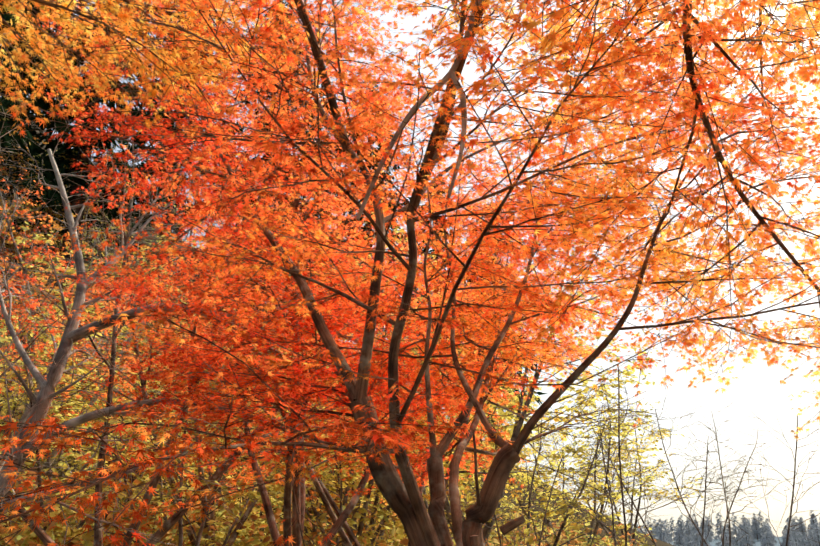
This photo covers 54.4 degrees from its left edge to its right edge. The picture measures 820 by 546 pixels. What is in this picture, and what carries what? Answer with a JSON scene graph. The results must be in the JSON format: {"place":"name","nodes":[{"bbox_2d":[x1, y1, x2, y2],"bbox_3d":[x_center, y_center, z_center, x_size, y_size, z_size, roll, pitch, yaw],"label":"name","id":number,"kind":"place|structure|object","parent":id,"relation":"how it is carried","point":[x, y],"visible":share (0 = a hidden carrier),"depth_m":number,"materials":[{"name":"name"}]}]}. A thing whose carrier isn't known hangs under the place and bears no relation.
{"place":"outdoors","nodes":[
{"label":"outdoors","id":0,"kind":"place"},
{"bbox_2d":[0,98,817,545],"bbox_3d":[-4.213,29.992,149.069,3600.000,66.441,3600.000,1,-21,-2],"label":"terrain","id":1,"kind":"structure","parent":0,"point":[534,494],"depth_m":50.06,"materials":[{"name":"plant"}]},
{"bbox_2d":[0,118,53,248],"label":"tree","id":2,"kind":"object","parent":1,"relation":"on","point":[29,206],"visible":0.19,"depth_m":35.54,"materials":[{"name":"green plant"}]},
{"bbox_2d":[0,0,73,214],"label":"conifer tree","id":3,"kind":"object","parent":1,"relation":"on","point":[5,103],"visible":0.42,"depth_m":34.82,"materials":[{"name":"plant"}]},
{"bbox_2d":[0,5,80,172],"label":"conifer tree","id":4,"kind":"object","parent":1,"relation":"on","point":[28,98],"visible":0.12,"depth_m":52.74,"materials":[{"name":"plant"}]},
{"bbox_2d":[0,318,91,458],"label":"tree","id":5,"kind":"object","parent":1,"relation":"on","point":[3,380],"visible":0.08,"depth_m":15.10,"materials":[{"name":"yellow plant"}]},
{"bbox_2d":[1,201,91,289],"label":"tree","id":6,"kind":"object","parent":1,"relation":"on","point":[50,233],"visible":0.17,"depth_m":36.75,"materials":[{"name":"yellow plant"}]},
{"bbox_2d":[0,133,104,298],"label":"tree","id":7,"kind":"object","parent":1,"relation":"on","point":[47,211],"visible":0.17,"depth_m":34.80,"materials":[{"name":"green plant"}]},
{"bbox_2d":[0,222,117,444],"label":"tree","id":8,"kind":"object","parent":1,"relation":"on","point":[54,306],"visible":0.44,"depth_m":13.72,"materials":[{"name":"yellow plant"}]},
{"bbox_2d":[0,118,136,265],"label":"tree","id":9,"kind":"object","parent":1,"relation":"on","point":[111,148],"visible":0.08,"depth_m":38.33,"materials":[{"name":"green plant"}]},
{"bbox_2d":[0,70,149,445],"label":"maple tree","id":10,"kind":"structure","parent":1,"relation":"on","point":[64,317],"depth_m":13.68,"materials":[{"name":"orange plant"}]},
{"bbox_2d":[15,150,134,246],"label":"tree","id":11,"kind":"object","parent":1,"relation":"on","point":[89,213],"visible":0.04,"depth_m":43.77,"materials":[{"name":"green plant"}]},
{"bbox_2d":[0,232,154,525],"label":"bare tree","id":12,"kind":"object","parent":1,"relation":"on","point":[95,465],"visible":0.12,"depth_m":18.07,"materials":[{"name":"brown plant"}]},
{"bbox_2d":[1,302,165,495],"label":"tree","id":13,"kind":"object","parent":1,"relation":"on","point":[70,465],"visible":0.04,"depth_m":18.73,"materials":[{"name":"yellow plant"}]},
{"bbox_2d":[0,0,172,321],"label":"conifer tree","id":14,"kind":"object","parent":1,"relation":"on","point":[61,161],"visible":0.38,"depth_m":37.34,"materials":[{"name":"orange plant"}]},
{"bbox_2d":[0,204,198,520],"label":"tree","id":15,"kind":"object","parent":1,"relation":"on","point":[44,282],"visible":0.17,"depth_m":19.06,"materials":[{"name":"yellow plant"}]},
{"bbox_2d":[0,46,200,470],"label":"bare tree","id":16,"kind":"object","parent":1,"relation":"on","point":[39,388],"visible":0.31,"depth_m":11.46,"materials":[{"name":"grey plant"}]},
{"bbox_2d":[0,160,223,545],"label":"bare tree","id":17,"kind":"object","parent":1,"relation":"on","point":[54,453],"visible":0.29,"depth_m":14.16,"materials":[{"name":"brown plant"}]},
{"bbox_2d":[53,226,172,337],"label":"tree","id":18,"kind":"object","parent":1,"relation":"on","point":[104,263],"visible":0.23,"depth_m":33.29,"materials":[{"name":"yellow plant"}]},
{"bbox_2d":[1,280,234,501],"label":"tree","id":19,"kind":"object","parent":1,"relation":"on","point":[65,284],"visible":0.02,"depth_m":19.48,"materials":[{"name":"yellow plant"}]},
{"bbox_2d":[0,306,280,544],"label":"tree","id":20,"kind":"object","parent":1,"relation":"on","point":[82,522],"visible":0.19,"depth_m":11.21,"materials":[{"name":"yellow plant"}]},
{"bbox_2d":[3,203,327,531],"bbox_3d":[-5.909,3.393,19.282,7.619,8.940,6.240,-9,-23,21],"label":"tree","id":21,"kind":"object","parent":1,"relation":"on","point":[72,463],"visible":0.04,"depth_m":18.73,"materials":[{"name":"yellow plant"}]},
{"bbox_2d":[84,197,246,491],"bbox_3d":[-7.252,2.254,24.332,5.545,9.685,3.410,-8,-23,21],"label":"bare tree","id":22,"kind":"object","parent":1,"relation":"on","point":[140,282],"visible":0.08,"depth_m":25.01,"materials":[{"name":"brown plant"}]},
{"bbox_2d":[62,415,279,543],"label":"tree","id":23,"kind":"object","parent":1,"relation":"on","point":[254,512],"visible":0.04,"depth_m":18.73,"materials":[{"name":"yellow plant"}]},
{"bbox_2d":[17,342,338,545],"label":"tree","id":24,"kind":"object","parent":1,"relation":"on","point":[252,495],"visible":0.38,"depth_m":9.01,"materials":[{"name":"yellow plant"}]},
{"bbox_2d":[117,0,240,285],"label":"conifer tree","id":25,"kind":"object","parent":1,"relation":"on","point":[174,164],"visible":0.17,"depth_m":55.51,"materials":[{"name":"plant"}]},
{"bbox_2d":[0,0,370,141],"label":"maple tree","id":26,"kind":"object","parent":1,"relation":"on","point":[112,7],"visible":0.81,"depth_m":4.30,"materials":[{"name":"orange plant"}]},
{"bbox_2d":[101,318,273,500],"bbox_3d":[-6.645,4.545,23.923,5.263,6.366,5.240,14,-25,-32],"label":"tree","id":27,"kind":"object","parent":1,"relation":"on","point":[170,407],"depth_m":24.07,"materials":[{"name":"yellow plant"}]},
{"bbox_2d":[78,337,318,539],"bbox_3d":[-3.902,3.861,15.176,4.319,5.578,5.474,1,-21,-2],"label":"tree","id":28,"kind":"object","parent":1,"relation":"on","point":[162,485],"visible":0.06,"depth_m":14.92,"materials":[{"name":"yellow plant"}]},
{"bbox_2d":[0,120,418,545],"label":"maple tree","id":29,"kind":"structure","parent":1,"relation":"on","point":[233,537],"depth_m":10.43,"materials":[{"name":"orange plant"}]},
{"bbox_2d":[148,230,326,473],"bbox_3d":[-6.326,3.664,30.305,8.135,8.752,5.999,9,-23,-22],"label":"tree","id":30,"kind":"object","parent":1,"relation":"on","point":[201,301],"depth_m":28.92,"materials":[{"name":"yellow plant"}]},
{"bbox_2d":[0,105,502,545],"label":"tree","id":31,"kind":"object","parent":1,"relation":"on","point":[47,394],"visible":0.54,"depth_m":7.20,"materials":[{"name":"brown plant"}]},
{"bbox_2d":[0,0,509,545],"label":"maple tree","id":32,"kind":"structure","parent":1,"relation":"on","point":[98,532],"depth_m":8.31,"materials":[{"name":"orange plant"}]},
{"bbox_2d":[186,0,344,355],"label":"conifer tree","id":33,"kind":"object","parent":1,"relation":"on","point":[267,124],"visible":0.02,"depth_m":45.50,"materials":[{"name":"orange plant"}]},
{"bbox_2d":[221,394,384,522],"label":"tree","id":34,"kind":"object","parent":1,"relation":"on","point":[320,504],"depth_m":21.83,"materials":[{"name":"yellow plant"}]},
{"bbox_2d":[273,79,358,295],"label":"conifer tree","id":35,"kind":"object","parent":1,"relation":"on","point":[320,209],"visible":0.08,"depth_m":73.87,"materials":[{"name":"orange plant"}]},
{"bbox_2d":[0,202,656,545],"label":"undergrowth shrubs","id":36,"kind":"object","parent":1,"relation":"on","point":[29,537],"visible":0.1,"depth_m":13.37,"materials":[{"name":"yellow plant"}]},
{"bbox_2d":[254,338,406,523],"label":"tree","id":37,"kind":"object","parent":1,"relation":"on","point":[328,456],"depth_m":29.20,"materials":[{"name":"yellow plant"}]},
{"bbox_2d":[98,0,577,545],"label":"maple tree","id":38,"kind":"object","parent":1,"relation":"on","point":[290,514],"visible":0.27,"depth_m":6.45,"materials":[{"name":"orange plant"}]},
{"bbox_2d":[175,228,502,545],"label":"tree","id":39,"kind":"object","parent":1,"relation":"on","point":[361,523],"visible":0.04,"depth_m":14.10,"materials":[{"name":"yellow plant"}]},
{"bbox_2d":[109,109,576,545],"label":"maple tree","id":40,"kind":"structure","parent":1,"relation":"on","point":[328,502],"depth_m":10.40,"materials":[{"name":"orange plant"}]},
{"bbox_2d":[221,391,479,545],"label":"tree","id":41,"kind":"object","parent":1,"relation":"on","point":[329,479],"visible":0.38,"depth_m":12.02,"materials":[{"name":"yellow plant"}]},
{"bbox_2d":[263,445,446,542],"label":"tree","id":42,"kind":"object","parent":1,"relation":"on","point":[379,520],"visible":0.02,"depth_m":24.46,"materials":[{"name":"yellow plant"}]},
{"bbox_2d":[231,323,495,545],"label":"tree","id":43,"kind":"object","parent":1,"relation":"on","point":[375,501],"visible":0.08,"depth_m":13.80,"materials":[{"name":"yellow plant"}]},
{"bbox_2d":[308,83,420,366],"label":"conifer tree","id":44,"kind":"object","parent":1,"relation":"on","point":[383,173],"visible":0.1,"depth_m":61.49,"materials":[{"name":"orange plant"}]},
{"bbox_2d":[343,452,450,543],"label":"tree","id":45,"kind":"object","parent":1,"relation":"on","point":[393,520],"visible":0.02,"depth_m":29.34,"materials":[{"name":"yellow plant"}]},
{"bbox_2d":[0,0,819,545],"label":"maple tree","id":46,"kind":"object","parent":1,"relation":"on","point":[422,524],"visible":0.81,"depth_m":3.88,"materials":[{"name":"orange plant"}]},
{"bbox_2d":[356,0,482,535],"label":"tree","id":47,"kind":"object","parent":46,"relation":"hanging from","point":[451,74],"visible":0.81,"depth_m":2.70,"materials":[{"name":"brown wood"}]},
{"bbox_2d":[280,328,548,507],"bbox_3d":[0.083,5.290,22.606,8.353,7.872,6.887,-6,-22,15],"label":"tree","id":48,"kind":"object","parent":1,"relation":"on","point":[424,489],"visible":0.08,"depth_m":21.02,"materials":[{"name":"yellow plant"}]},
{"bbox_2d":[355,413,496,523],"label":"tree","id":49,"kind":"object","parent":1,"relation":"on","point":[381,501],"depth_m":24.53,"materials":[{"name":"yellow plant"}]},
{"bbox_2d":[307,189,562,522],"bbox_3d":[0.056,3.552,17.939,5.265,8.350,7.406,-18,-27,39],"label":"tree","id":50,"kind":"object","parent":1,"relation":"on","point":[503,430],"visible":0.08,"depth_m":17.57,"materials":[{"name":"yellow plant"}]},
{"bbox_2d":[408,179,476,407],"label":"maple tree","id":51,"kind":"object","parent":1,"relation":"on","point":[423,241],"visible":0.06,"depth_m":80.99,"materials":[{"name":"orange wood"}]},
{"bbox_2d":[381,350,549,529],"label":"tree","id":52,"kind":"object","parent":1,"relation":"on","point":[532,435],"visible":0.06,"depth_m":23.44,"materials":[{"name":"yellow plant"}]},
{"bbox_2d":[320,158,656,544],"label":"tree","id":53,"kind":"object","parent":1,"relation":"on","point":[517,429],"visible":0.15,"depth_m":14.28,"materials":[{"name":"orange plant"}]},
{"bbox_2d":[352,377,632,545],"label":"tree","id":54,"kind":"object","parent":1,"relation":"on","point":[469,498],"visible":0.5,"depth_m":12.18,"materials":[{"name":"yellow plant"}]},
{"bbox_2d":[445,204,546,456],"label":"conifer tree","id":55,"kind":"object","parent":1,"relation":"on","point":[538,393],"visible":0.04,"depth_m":64.19,"materials":[{"name":"orange plant"}]},
{"bbox_2d":[450,367,642,533],"bbox_3d":[6.734,9.355,38.444,6.725,9.426,8.226,18,-27,-38],"label":"tree","id":56,"kind":"object","parent":1,"relation":"on","point":[518,464],"visible":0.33,"depth_m":38.26,"materials":[{"name":"yellow plant"}]},
{"bbox_2d":[445,418,653,545],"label":"shrub","id":57,"kind":"object","parent":1,"relation":"on","point":[518,527],"visible":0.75,"depth_m":8.71,"materials":[{"name":"brown plant"}]},
{"bbox_2d":[448,360,673,545],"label":"tree","id":58,"kind":"object","parent":1,"relation":"on","point":[625,432],"visible":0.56,"depth_m":18.50,"materials":[{"name":"yellow plant"}]},
{"bbox_2d":[489,447,652,545],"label":"shrub","id":59,"kind":"object","parent":1,"relation":"on","point":[577,512],"visible":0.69,"depth_m":12.52,"materials":[{"name":"brown plant"}]},
{"bbox_2d":[534,396,703,545],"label":"tree","id":60,"kind":"object","parent":1,"relation":"on","point":[655,434],"visible":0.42,"depth_m":30.26,"materials":[{"name":"yellow plant"}]},
{"bbox_2d":[420,0,819,439],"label":"tree","id":61,"kind":"object","parent":1,"relation":"on","point":[806,72],"visible":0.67,"depth_m":3.51,"materials":[{"name":"orange plant"}]},
{"bbox_2d":[520,352,759,545],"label":"bare tree","id":62,"kind":"object","parent":1,"relation":"on","point":[621,492],"visible":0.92,"depth_m":8.04,"materials":[{"name":"brown plant"}]},
{"bbox_2d":[649,526,655,536],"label":"conifer tree","id":63,"kind":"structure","parent":1,"relation":"on","point":[652,533],"depth_m":503.84,"materials":[{"name":"plant"}]},
{"bbox_2d":[654,520,669,542],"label":"conifer tree","id":64,"kind":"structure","parent":1,"relation":"on","point":[657,533],"depth_m":422.94,"materials":[{"name":"plant"}]},
{"bbox_2d":[657,523,670,543],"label":"conifer tree","id":65,"kind":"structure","parent":1,"relation":"on","point":[663,534],"depth_m":400.01,"materials":[{"name":"plant"}]},
{"bbox_2d":[556,378,777,545],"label":"bare tree","id":66,"kind":"object","parent":1,"relation":"on","point":[644,520],"visible":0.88,"depth_m":11.60,"materials":[{"name":"brown plant"}]},
{"bbox_2d":[662,519,672,541],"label":"conifer tree","id":67,"kind":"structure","parent":1,"relation":"on","point":[667,524],"depth_m":659.03,"materials":[{"name":"plant"}]},
{"bbox_2d":[662,529,672,544],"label":"conifer tree","id":68,"kind":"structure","parent":1,"relation":"on","point":[668,540],"depth_m":457.50,"materials":[{"name":"plant"}]},
{"bbox_2d":[667,516,677,543],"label":"conifer tree","id":69,"kind":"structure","parent":1,"relation":"on","point":[671,528],"depth_m":603.28,"materials":[{"name":"plant"}]},
{"bbox_2d":[673,522,684,544],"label":"conifer tree","id":70,"kind":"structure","parent":1,"relation":"on","point":[678,525],"depth_m":573.54,"materials":[{"name":"green plant"}]},
{"bbox_2d":[674,527,686,545],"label":"conifer tree","id":71,"kind":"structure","parent":1,"relation":"on","point":[677,532],"depth_m":520.58,"materials":[{"name":"plant"}]},
{"bbox_2d":[677,516,687,545],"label":"conifer tree","id":72,"kind":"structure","parent":1,"relation":"on","point":[683,529],"depth_m":575.60,"materials":[{"name":"green plant"}]},
{"bbox_2d":[684,535,693,545],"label":"conifer tree","id":73,"kind":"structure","parent":1,"relation":"on","point":[689,540],"depth_m":423.47,"materials":[{"name":"grey plant"}]},
{"bbox_2d":[684,518,695,545],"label":"conifer tree","id":74,"kind":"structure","parent":1,"relation":"on","point":[689,527],"depth_m":492.65,"materials":[{"name":"plant"}]},
{"bbox_2d":[691,514,698,538],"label":"conifer tree","id":75,"kind":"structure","parent":1,"relation":"on","point":[694,520],"depth_m":625.55,"materials":[{"name":"grey wood"}]},
{"bbox_2d":[688,521,704,545],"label":"conifer tree","id":76,"kind":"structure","parent":1,"relation":"on","point":[693,543],"depth_m":417.88,"materials":[{"name":"green plant"}]},
{"bbox_2d":[693,529,705,545],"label":"conifer tree","id":77,"kind":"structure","parent":1,"relation":"on","point":[695,540],"depth_m":390.34,"materials":[{"name":"grey plant"}]},
{"bbox_2d":[588,370,819,545],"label":"bare tree","id":78,"kind":"object","parent":1,"relation":"on","point":[790,516],"visible":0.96,"depth_m":10.05,"materials":[{"name":"brown plant"}]},
{"bbox_2d":[699,523,711,545],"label":"conifer tree","id":79,"kind":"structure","parent":1,"relation":"on","point":[709,537],"depth_m":551.31,"materials":[{"name":"plant"}]},
{"bbox_2d":[702,516,715,541],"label":"conifer tree","id":80,"kind":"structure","parent":1,"relation":"on","point":[706,522],"depth_m":611.62,"materials":[{"name":"grey wood"}]},
{"bbox_2d":[706,516,715,538],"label":"conifer tree","id":81,"kind":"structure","parent":1,"relation":"on","point":[712,527],"depth_m":700.79,"materials":[{"name":"grey wood"}]},
{"bbox_2d":[715,512,726,536],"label":"conifer tree","id":82,"kind":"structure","parent":1,"relation":"on","point":[716,515],"depth_m":633.17,"materials":[{"name":"grey wood"}]},
{"bbox_2d":[714,520,728,545],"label":"conifer tree","id":83,"kind":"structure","parent":1,"relation":"on","point":[718,537],"depth_m":383.90,"materials":[{"name":"green plant"}]},
{"bbox_2d":[719,525,732,545],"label":"conifer tree","id":84,"kind":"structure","parent":1,"relation":"on","point":[726,538],"depth_m":455.25,"materials":[{"name":"plant"}]},
{"bbox_2d":[685,398,785,545],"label":"bare tree","id":85,"kind":"object","parent":1,"relation":"on","point":[728,513],"visible":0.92,"depth_m":16.02,"materials":[{"name":"brown plant"}]},
{"bbox_2d":[730,513,741,538],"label":"conifer tree","id":86,"kind":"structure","parent":1,"relation":"on","point":[735,518],"depth_m":583.47,"materials":[{"name":"grey wood"}]},
{"bbox_2d":[731,526,744,545],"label":"conifer tree","id":87,"kind":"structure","parent":1,"relation":"on","point":[737,535],"depth_m":373.75,"materials":[{"name":"plant"}]},
{"bbox_2d":[737,524,747,545],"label":"conifer tree","id":88,"kind":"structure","parent":1,"relation":"on","point":[738,540],"depth_m":515.64,"materials":[{"name":"green plant"}]},
{"bbox_2d":[740,521,752,545],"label":"conifer tree","id":89,"kind":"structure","parent":1,"relation":"on","point":[746,536],"depth_m":479.02,"materials":[{"name":"plant"}]},
{"bbox_2d":[743,519,755,544],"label":"conifer tree","id":90,"kind":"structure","parent":1,"relation":"on","point":[753,542],"depth_m":550.18,"materials":[{"name":"plant"}]},
{"bbox_2d":[747,520,755,540],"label":"conifer tree","id":91,"kind":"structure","parent":1,"relation":"on","point":[751,529],"depth_m":584.02,"materials":[{"name":"plant"}]},
{"bbox_2d":[750,519,761,539],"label":"conifer tree","id":92,"kind":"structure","parent":1,"relation":"on","point":[757,536],"depth_m":586.04,"materials":[{"name":"grey plant"}]},
{"bbox_2d":[756,512,765,536],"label":"conifer tree","id":93,"kind":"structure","parent":1,"relation":"on","point":[759,518],"depth_m":591.96,"materials":[{"name":"grey wood"}]},
{"bbox_2d":[760,532,773,545],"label":"conifer tree","id":94,"kind":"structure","parent":1,"relation":"on","point":[765,540],"depth_m":375.17,"materials":[{"name":"grey plant"}]},
{"bbox_2d":[761,524,773,545],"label":"conifer tree","id":95,"kind":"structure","parent":1,"relation":"on","point":[766,527],"depth_m":416.38,"materials":[{"name":"plant"}]},
{"bbox_2d":[764,526,776,545],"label":"conifer tree","id":96,"kind":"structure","parent":1,"relation":"on","point":[773,539],"depth_m":457.01,"materials":[{"name":"plant"}]},
{"bbox_2d":[779,529,791,545],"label":"conifer tree","id":97,"kind":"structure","parent":1,"relation":"on","point":[783,537],"depth_m":485.67,"materials":[{"name":"grey plant"}]},
{"bbox_2d":[783,519,794,538],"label":"conifer tree","id":98,"kind":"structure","parent":1,"relation":"on","point":[786,526],"depth_m":570.71,"materials":[{"name":"grey wood"}]},
{"bbox_2d":[784,530,796,545],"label":"conifer tree","id":99,"kind":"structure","parent":1,"relation":"on","point":[789,541],"depth_m":369.58,"materials":[{"name":"grey plant"}]},
{"bbox_2d":[791,530,800,545],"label":"conifer tree","id":100,"kind":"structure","parent":1,"relation":"on","point":[797,537],"depth_m":399.92,"materials":[{"name":"grey plant"}]},
{"bbox_2d":[791,516,802,542],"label":"conifer tree","id":101,"kind":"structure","parent":1,"relation":"on","point":[794,520],"depth_m":548.48,"materials":[{"name":"grey wood"}]},
{"bbox_2d":[796,518,807,544],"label":"conifer tree","id":102,"kind":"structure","parent":1,"relation":"on","point":[800,521],"depth_m":497.02,"materials":[{"name":"plant"}]},
{"bbox_2d":[799,532,812,545],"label":"conifer tree","id":103,"kind":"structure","parent":1,"relation":"on","point":[806,541],"depth_m":363.26,"materials":[{"name":"grey plant"}]},
{"bbox_2d":[807,529,814,545],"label":"conifer tree","id":104,"kind":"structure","parent":1,"relation":"on","point":[810,535],"depth_m":436.05,"materials":[{"name":"grey plant"}]},
{"bbox_2d":[806,524,816,545],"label":"conifer tree","id":105,"kind":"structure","parent":1,"relation":"on","point":[809,525],"depth_m":456.25,"materials":[{"name":"plant"}]},
{"bbox_2d":[809,510,818,534],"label":"conifer tree","id":106,"kind":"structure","parent":1,"relation":"on","point":[814,517],"depth_m":628.11,"materials":[{"name":"grey wood"}]},
{"bbox_2d":[812,522,819,545],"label":"conifer tree","id":107,"kind":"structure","parent":1,"relation":"on","point":[815,536],"depth_m":374.74,"materials":[{"name":"plant"}]},
{"bbox_2d":[0,0,819,538],"bbox_3d":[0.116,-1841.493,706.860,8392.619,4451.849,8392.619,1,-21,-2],"label":"sky","id":108,"kind":"structure","parent":0,"point":[698,396],"depth_m":3878.77,"materials":[{"name":"white"}]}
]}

